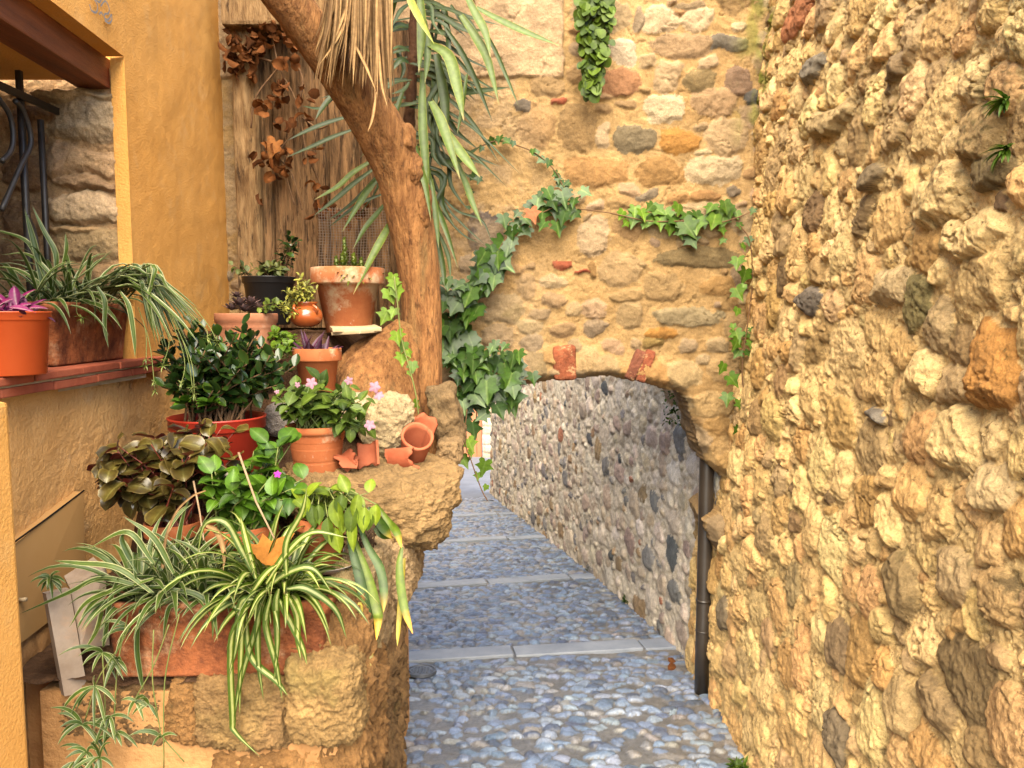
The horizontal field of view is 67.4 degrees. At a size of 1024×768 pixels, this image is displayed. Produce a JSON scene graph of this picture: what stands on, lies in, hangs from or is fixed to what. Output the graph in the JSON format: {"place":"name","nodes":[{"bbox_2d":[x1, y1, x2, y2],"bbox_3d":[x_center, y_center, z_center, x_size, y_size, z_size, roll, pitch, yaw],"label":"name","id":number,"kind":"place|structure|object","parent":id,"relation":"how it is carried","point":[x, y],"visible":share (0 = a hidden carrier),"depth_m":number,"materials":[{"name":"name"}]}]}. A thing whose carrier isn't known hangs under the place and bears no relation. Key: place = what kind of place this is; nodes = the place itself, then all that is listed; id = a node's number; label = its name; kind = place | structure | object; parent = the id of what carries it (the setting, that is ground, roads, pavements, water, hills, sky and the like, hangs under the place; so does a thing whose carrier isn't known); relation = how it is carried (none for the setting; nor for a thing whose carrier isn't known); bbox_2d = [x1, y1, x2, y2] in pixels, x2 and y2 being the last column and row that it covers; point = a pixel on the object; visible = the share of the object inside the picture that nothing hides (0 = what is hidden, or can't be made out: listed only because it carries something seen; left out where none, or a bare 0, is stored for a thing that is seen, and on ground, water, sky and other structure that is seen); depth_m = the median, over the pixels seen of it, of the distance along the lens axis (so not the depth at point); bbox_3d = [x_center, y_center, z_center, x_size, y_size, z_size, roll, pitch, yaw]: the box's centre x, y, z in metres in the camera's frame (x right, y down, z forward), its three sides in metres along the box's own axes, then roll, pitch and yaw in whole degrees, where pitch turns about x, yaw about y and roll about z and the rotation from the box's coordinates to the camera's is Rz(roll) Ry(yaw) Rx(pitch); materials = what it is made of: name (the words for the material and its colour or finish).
{"place":"outdoors","nodes":[
{"label":"outdoors","id":0,"kind":"place"},
{"bbox_2d":[318,207,388,270],"bbox_3d":[-0.797,-0.728,3.861,0.365,0.319,0.022,0,5,0],"label":"wire netting","id":1,"kind":"object","parent":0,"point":[347,231],"visible":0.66,"depth_m":3.86,"materials":[{"name":"metal"}]},
{"bbox_2d":[458,436,493,499],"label":"alley paving","id":2,"kind":"structure","parent":0,"point":[469,486],"depth_m":13.51,"materials":[{"name":"grey stone"}]},
{"bbox_2d":[404,497,743,767],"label":"cobbled lane","id":3,"kind":"structure","parent":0,"point":[644,708],"depth_m":4.68,"materials":[{"name":"grey stone"}]},
{"bbox_2d":[409,664,436,677],"bbox_3d":[-0.563,1.781,4.767,0.190,0.031,0.189,0,5,0],"label":"drain cover","id":4,"kind":"object","parent":3,"relation":"on","point":[422,670],"visible":0.95,"depth_m":4.75,"materials":[{"name":"metal"}]},
{"bbox_2d":[453,512,514,516],"bbox_3d":[-0.452,1.780,10.347,3.995,0.140,0.117,-1,5,-15],"label":"stone step","id":5,"kind":"object","parent":3,"relation":"on","point":[485,513],"visible":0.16,"depth_m":10.34,"materials":[{"name":"grey stone"}]},
{"bbox_2d":[218,0,768,600],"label":"arch wall","id":6,"kind":"structure","parent":3,"relation":"on","point":[670,118],"depth_m":4.12,"materials":[{"name":"stone"}]},
{"bbox_2d":[440,243,541,439],"bbox_3d":[-0.138,-0.217,4.001,0.587,1.028,0.184,0,5,0],"label":"ivy","id":7,"kind":"object","parent":6,"relation":"attached to","point":[474,366],"visible":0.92,"depth_m":3.98,"materials":[{"name":"green plant"}]},
{"bbox_2d":[460,410,493,500],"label":"ivy","id":8,"kind":"object","parent":7,"relation":"hanging from","point":[483,465],"visible":0.81,"depth_m":3.94,"materials":[{"name":"green plant"}]},
{"bbox_2d":[465,134,572,209],"bbox_3d":[0.036,-1.117,4.054,0.576,0.390,0.056,0,5,0],"label":"ivy","id":9,"kind":"object","parent":6,"relation":"attached to","point":[560,183],"visible":0.91,"depth_m":4.05,"materials":[{"name":"green plant"}]},
{"bbox_2d":[491,185,591,280],"bbox_3d":[0.152,-0.797,4.056,0.544,0.506,0.110,0,5,-2],"label":"ivy","id":10,"kind":"object","parent":6,"relation":"attached to","point":[555,205],"visible":0.93,"depth_m":4.05,"materials":[{"name":"green plant"}]},
{"bbox_2d":[523,205,541,224],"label":"withered leaf","id":11,"kind":"object","parent":10,"relation":"attached to","point":[532,213],"visible":1,"depth_m":3.98,"materials":[{"name":"orange plant"}]},
{"bbox_2d":[573,0,616,102],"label":"toadflax","id":12,"kind":"object","parent":6,"relation":"attached to","point":[593,41],"visible":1,"depth_m":3.89,"materials":[{"name":"green plant"}]},
{"bbox_2d":[578,199,756,248],"bbox_3d":[0.823,-0.847,4.085,0.942,0.269,0.102,0,5,0],"label":"ivy","id":13,"kind":"object","parent":6,"relation":"attached to","point":[723,213],"visible":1,"depth_m":4.08,"materials":[{"name":"green plant"}]},
{"bbox_2d":[694,458,713,694],"bbox_3d":[1.117,0.832,4.414,0.108,1.950,0.092,-4,6,-35],"label":"drainpipe","id":14,"kind":"object","parent":6,"relation":"attached to","point":[704,546],"visible":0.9,"depth_m":4.40,"materials":[{"name":"black metal"}]},
{"bbox_2d":[442,535,545,542],"bbox_3d":[-0.510,1.795,8.717,3.842,0.130,0.136,-1,5,-12],"label":"stone step","id":15,"kind":"object","parent":3,"relation":"on","point":[480,539],"visible":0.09,"depth_m":8.75,"materials":[{"name":"grey stone"}]},
{"bbox_2d":[417,573,595,588],"bbox_3d":[-0.446,1.810,6.875,3.974,0.140,0.166,-1,5,-12],"label":"stone step","id":16,"kind":"object","parent":3,"relation":"on","point":[516,580],"visible":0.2,"depth_m":6.94,"materials":[{"name":"grey stone"}]},
{"bbox_2d":[409,638,675,662],"bbox_3d":[0.290,1.820,5.199,2.387,0.099,0.186,-1,5,-8],"label":"stone step","id":17,"kind":"object","parent":3,"relation":"on","point":[505,651],"visible":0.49,"depth_m":5.16,"materials":[{"name":"grey stone"}]},
{"bbox_2d":[668,663,675,669],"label":"dry leaf","id":18,"kind":"object","parent":3,"relation":"on","point":[671,666],"visible":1,"depth_m":4.85,"materials":[{"name":"orange plant"}]},
{"bbox_2d":[668,657,675,662],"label":"dry leaf","id":19,"kind":"object","parent":3,"relation":"on","point":[671,660],"visible":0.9,"depth_m":4.98,"materials":[{"name":"orange plant"}]},
{"bbox_2d":[724,756,748,767],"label":"weed","id":20,"kind":"object","parent":3,"relation":"on","point":[737,763],"visible":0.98,"depth_m":3.60,"materials":[{"name":"green plant"}]},
{"bbox_2d":[718,225,754,433],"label":"ivy","id":21,"kind":"object","parent":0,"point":[738,333],"visible":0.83,"depth_m":4.05,"materials":[{"name":"green plant"}]},
{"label":"ground","id":22,"kind":"structure","parent":0,"visible":0},
{"bbox_2d":[0,0,229,767],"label":"ochre house","id":23,"kind":"structure","parent":22,"relation":"on","point":[111,125],"depth_m":2.91,"materials":[{"name":"paint"}]},
{"bbox_2d":[0,286,54,376],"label":"potted purple spiderwort","id":24,"kind":"object","parent":23,"relation":"on","point":[24,338],"visible":1,"depth_m":2.07,"materials":[{"name":"ceramic"}]},
{"bbox_2d":[0,206,220,400],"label":"planted window box","id":25,"kind":"object","parent":23,"relation":"attached to","point":[86,326],"visible":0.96,"depth_m":2.52,"materials":[{"name":"brown ceramic"}]},
{"bbox_2d":[22,329,424,767],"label":"raised stone bed","id":26,"kind":"object","parent":22,"relation":"on","point":[343,704],"visible":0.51,"depth_m":2.06,"materials":[{"name":"stone"}]},
{"bbox_2d":[42,587,85,695],"bbox_3d":[-1.195,0.692,2.055,0.071,0.288,0.077,5,7,44],"label":"leaning tile","id":27,"kind":"object","parent":26,"relation":"on","point":[63,634],"visible":0.79,"depth_m":2.04,"materials":[{"name":"beige tile"}]},
{"bbox_2d":[64,557,109,646],"bbox_3d":[-1.189,0.626,2.157,0.166,0.232,0.104,4,7,42],"label":"leaning tile","id":28,"kind":"object","parent":26,"relation":"on","point":[78,576],"visible":0.5,"depth_m":2.12,"materials":[{"name":"beige tile"}]},
{"bbox_2d":[86,418,248,551],"bbox_3d":[-1.057,0.351,2.352,0.482,0.493,0.361,0,5,0],"label":"potted begonia","id":29,"kind":"object","parent":26,"relation":"on","point":[154,478],"visible":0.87,"depth_m":2.29,"materials":[{"name":"plant"}]},
{"bbox_2d":[20,488,378,767],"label":"planted trough","id":30,"kind":"object","parent":26,"relation":"on","point":[193,610],"visible":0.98,"depth_m":1.99,"materials":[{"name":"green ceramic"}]},
{"bbox_2d":[161,490,225,569],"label":"dead leaf stalk","id":31,"kind":"object","parent":30,"relation":"in","point":[220,539],"visible":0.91,"depth_m":2.01,"materials":[{"name":"plant"}]},
{"bbox_2d":[193,481,203,540],"bbox_3d":[-0.884,0.355,2.170,0.008,0.137,0.165,-3,6,-30],"label":"plant cane","id":32,"kind":"object","parent":30,"relation":"in","point":[198,507],"visible":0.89,"depth_m":2.18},
{"bbox_2d":[251,533,294,575],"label":"fallen leaf","id":33,"kind":"object","parent":30,"relation":"in","point":[260,549],"visible":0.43,"depth_m":2.03,"materials":[{"name":"orange plant"}]},
{"bbox_2d":[148,313,299,474],"bbox_3d":[-1.022,0.094,2.766,0.508,0.698,0.411,0,5,0],"label":"potted jade plant","id":34,"kind":"object","parent":26,"relation":"on","point":[234,382],"visible":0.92,"depth_m":2.70,"materials":[{"name":"green plant"}]},
{"bbox_2d":[214,291,282,379],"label":"potted rosettes","id":35,"kind":"object","parent":26,"relation":"on","point":[264,322],"visible":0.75,"depth_m":3.10,"materials":[{"name":"orange ceramic"}]},
{"bbox_2d":[197,427,308,566],"bbox_3d":[-0.776,0.365,2.302,0.327,0.445,0.349,-2,5,-17],"label":"potted balsam","id":36,"kind":"object","parent":26,"relation":"on","point":[273,484],"visible":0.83,"depth_m":2.25,"materials":[{"name":"green plant"}]},
{"bbox_2d":[238,452,274,538],"bbox_3d":[-0.705,0.320,2.130,0.202,0.244,0.008,4,7,41],"label":"plant cane","id":37,"kind":"object","parent":36,"relation":"in","point":[251,488],"visible":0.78,"depth_m":2.14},
{"bbox_2d":[229,230,301,324],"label":"potted succulent","id":38,"kind":"object","parent":26,"relation":"on","point":[271,282],"visible":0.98,"depth_m":3.62,"materials":[{"name":"black plastic"}]},
{"bbox_2d":[264,402,295,436],"bbox_3d":[-0.901,0.141,3.067,0.169,0.148,0.192,0,5,0],"label":"stone","id":39,"kind":"object","parent":26,"relation":"on","point":[275,424],"visible":0.29,"depth_m":2.98,"materials":[{"name":"stone"}]},
{"bbox_2d":[265,325,302,357],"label":"creeping herb","id":40,"kind":"object","parent":26,"relation":"on","point":[279,340],"visible":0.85,"depth_m":3.11,"materials":[{"name":"green plant"}]},
{"bbox_2d":[278,272,322,326],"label":"potted succulent","id":41,"kind":"object","parent":26,"relation":"on","point":[305,310],"visible":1,"depth_m":3.29,"materials":[{"name":"orange plant"}]},
{"bbox_2d":[221,0,408,327],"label":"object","id":42,"kind":"structure","parent":26,"relation":"on","point":[261,229],"depth_m":4.02,"materials":[{"name":"brown wood"}]},
{"bbox_2d":[217,20,369,230],"bbox_3d":[-1.109,-1.312,3.895,0.753,1.073,0.194,0,5,0],"label":"dry vine","id":43,"kind":"object","parent":42,"relation":"attached to","point":[273,148],"visible":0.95,"depth_m":3.87,"materials":[{"name":"brown plant"}]},
{"bbox_2d":[287,330,342,392],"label":"potted purple plant","id":44,"kind":"object","parent":26,"relation":"on","point":[319,356],"visible":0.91,"depth_m":3.06,"materials":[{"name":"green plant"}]},
{"bbox_2d":[288,548,351,574],"bbox_3d":[-0.557,0.529,2.275,0.224,0.020,0.224,0,5,0],"label":"saucer","id":45,"kind":"object","parent":26,"relation":"on","point":[331,572],"visible":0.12,"depth_m":2.19,"materials":[{"name":"brown ceramic"}]},
{"bbox_2d":[291,474,380,567],"bbox_3d":[-0.506,0.393,2.249,0.277,0.278,0.198,0,5,0],"label":"potted wilting plant","id":46,"kind":"object","parent":45,"relation":"on","point":[322,502],"visible":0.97,"depth_m":2.17,"materials":[{"name":"green plant"}]},
{"bbox_2d":[261,0,442,453],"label":"leaning tree","id":47,"kind":"object","parent":26,"relation":"on","point":[387,141],"visible":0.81,"depth_m":3.28,"materials":[{"name":"brown plant"}]},
{"bbox_2d":[376,272,419,414],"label":"ivy","id":48,"kind":"object","parent":47,"relation":"attached to","point":[393,291],"visible":0.85,"depth_m":3.13,"materials":[{"name":"green plant"}]},
{"bbox_2d":[288,0,559,293],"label":"yucca","id":49,"kind":"object","parent":47,"relation":"on","point":[370,27],"visible":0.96,"depth_m":3.47,"materials":[{"name":"green plant"}]},
{"bbox_2d":[330,324,381,334],"bbox_3d":[-0.688,-0.238,3.383,0.217,0.046,0.282,-2,5,-17],"label":"stone tile","id":50,"kind":"object","parent":26,"relation":"on","point":[347,330],"visible":0.94,"depth_m":3.31,"materials":[{"name":"beige stone"}]},
{"bbox_2d":[310,237,387,332],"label":"potted succulent","id":51,"kind":"object","parent":50,"relation":"on","point":[341,303],"visible":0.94,"depth_m":3.39,"materials":[{"name":"orange ceramic"}]},
{"bbox_2d":[341,392,370,419],"bbox_3d":[-0.676,0.107,3.100,0.228,0.149,0.168,0,5,0],"label":"stone","id":52,"kind":"object","parent":26,"relation":"on","point":[362,402],"visible":0.03,"depth_m":3.04,"materials":[{"name":"stone"}]},
{"bbox_2d":[282,452,464,551],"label":"stone slab","id":53,"kind":"structure","parent":26,"relation":"attached to","point":[420,504],"depth_m":2.57,"materials":[{"name":"stone"}]},
{"bbox_2d":[271,366,383,472],"bbox_3d":[-0.642,0.137,2.679,0.436,0.393,0.302,0,5,0],"label":"potted balsam","id":54,"kind":"object","parent":53,"relation":"on","point":[321,425],"visible":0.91,"depth_m":2.63,"materials":[{"name":"green plant"}]},
{"bbox_2d":[333,440,379,471],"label":"tile shards","id":55,"kind":"object","parent":53,"relation":"on","point":[367,455],"visible":1,"depth_m":2.73,"materials":[{"name":"orange ceramic"}]},
{"bbox_2d":[358,390,414,457],"bbox_3d":[-0.493,0.156,3.006,0.233,0.259,0.222,0,5,0],"label":"boulder","id":56,"kind":"object","parent":53,"relation":"on","point":[390,412],"visible":0.6,"depth_m":2.92,"materials":[{"name":"stone"}]},
{"bbox_2d":[385,412,437,468],"bbox_3d":[-0.363,0.222,2.955,0.164,0.202,0.238,2,5,22],"label":"broken pot","id":57,"kind":"object","parent":53,"relation":"on","point":[417,436],"visible":0.89,"depth_m":2.92,"materials":[{"name":"orange ceramic"}]},
{"bbox_2d":[435,436,463,463],"bbox_3d":[-0.259,0.272,3.236,0.118,0.116,0.221,0,5,0],"label":"stone","id":58,"kind":"object","parent":53,"relation":"on","point":[452,448],"visible":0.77,"depth_m":3.14,"materials":[{"name":"stone"}]},
{"bbox_2d":[425,381,466,443],"bbox_3d":[-0.283,0.131,3.336,0.178,0.291,0.244,0,5,0],"label":"stone","id":59,"kind":"object","parent":58,"relation":"on","point":[445,408],"visible":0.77,"depth_m":3.23,"materials":[{"name":"stone"}]},
{"bbox_2d":[344,504,412,665],"bbox_3d":[-0.398,0.557,2.259,0.177,0.416,0.326,-2,5,-23],"label":"strap leaf plant","id":60,"kind":"object","parent":26,"relation":"on","point":[381,529],"visible":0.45,"depth_m":2.21,"materials":[{"name":"green plant"}]},
{"bbox_2d":[464,407,491,456],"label":"stone house","id":61,"kind":"structure","parent":22,"relation":"on","point":[486,441],"depth_m":17.79,"materials":[{"name":"white stone"}]},
{"bbox_2d":[464,410,481,456],"bbox_3d":[-1.061,0.905,17.854,0.729,1.600,0.085,0,5,0],"label":"door","id":62,"kind":"structure","parent":61,"relation":"in","point":[478,447],"depth_m":17.86,"materials":[{"name":"wood"}]},
{"bbox_2d":[489,376,720,658],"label":"fieldstone wall","id":63,"kind":"structure","parent":22,"relation":"on","point":[597,477],"depth_m":6.61,"materials":[{"name":"grey stone"}]},
{"bbox_2d":[661,390,680,425],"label":"wall plant","id":64,"kind":"object","parent":63,"relation":"attached to","point":[672,410],"depth_m":4.93,"materials":[{"name":"green plant"}]},
{"bbox_2d":[685,0,1023,767],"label":"rubble wall","id":65,"kind":"structure","parent":22,"relation":"on","point":[865,582],"depth_m":2.58,"materials":[{"name":"stone"}]},
{"bbox_2d":[980,89,1009,117],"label":"weed","id":66,"kind":"object","parent":65,"relation":"attached to","point":[1000,104],"visible":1,"depth_m":1.94,"materials":[{"name":"green plant"}]},
{"bbox_2d":[978,143,1014,169],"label":"weed","id":67,"kind":"object","parent":65,"relation":"attached to","point":[1004,152],"visible":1,"depth_m":1.93,"materials":[{"name":"green plant"}]}
]}

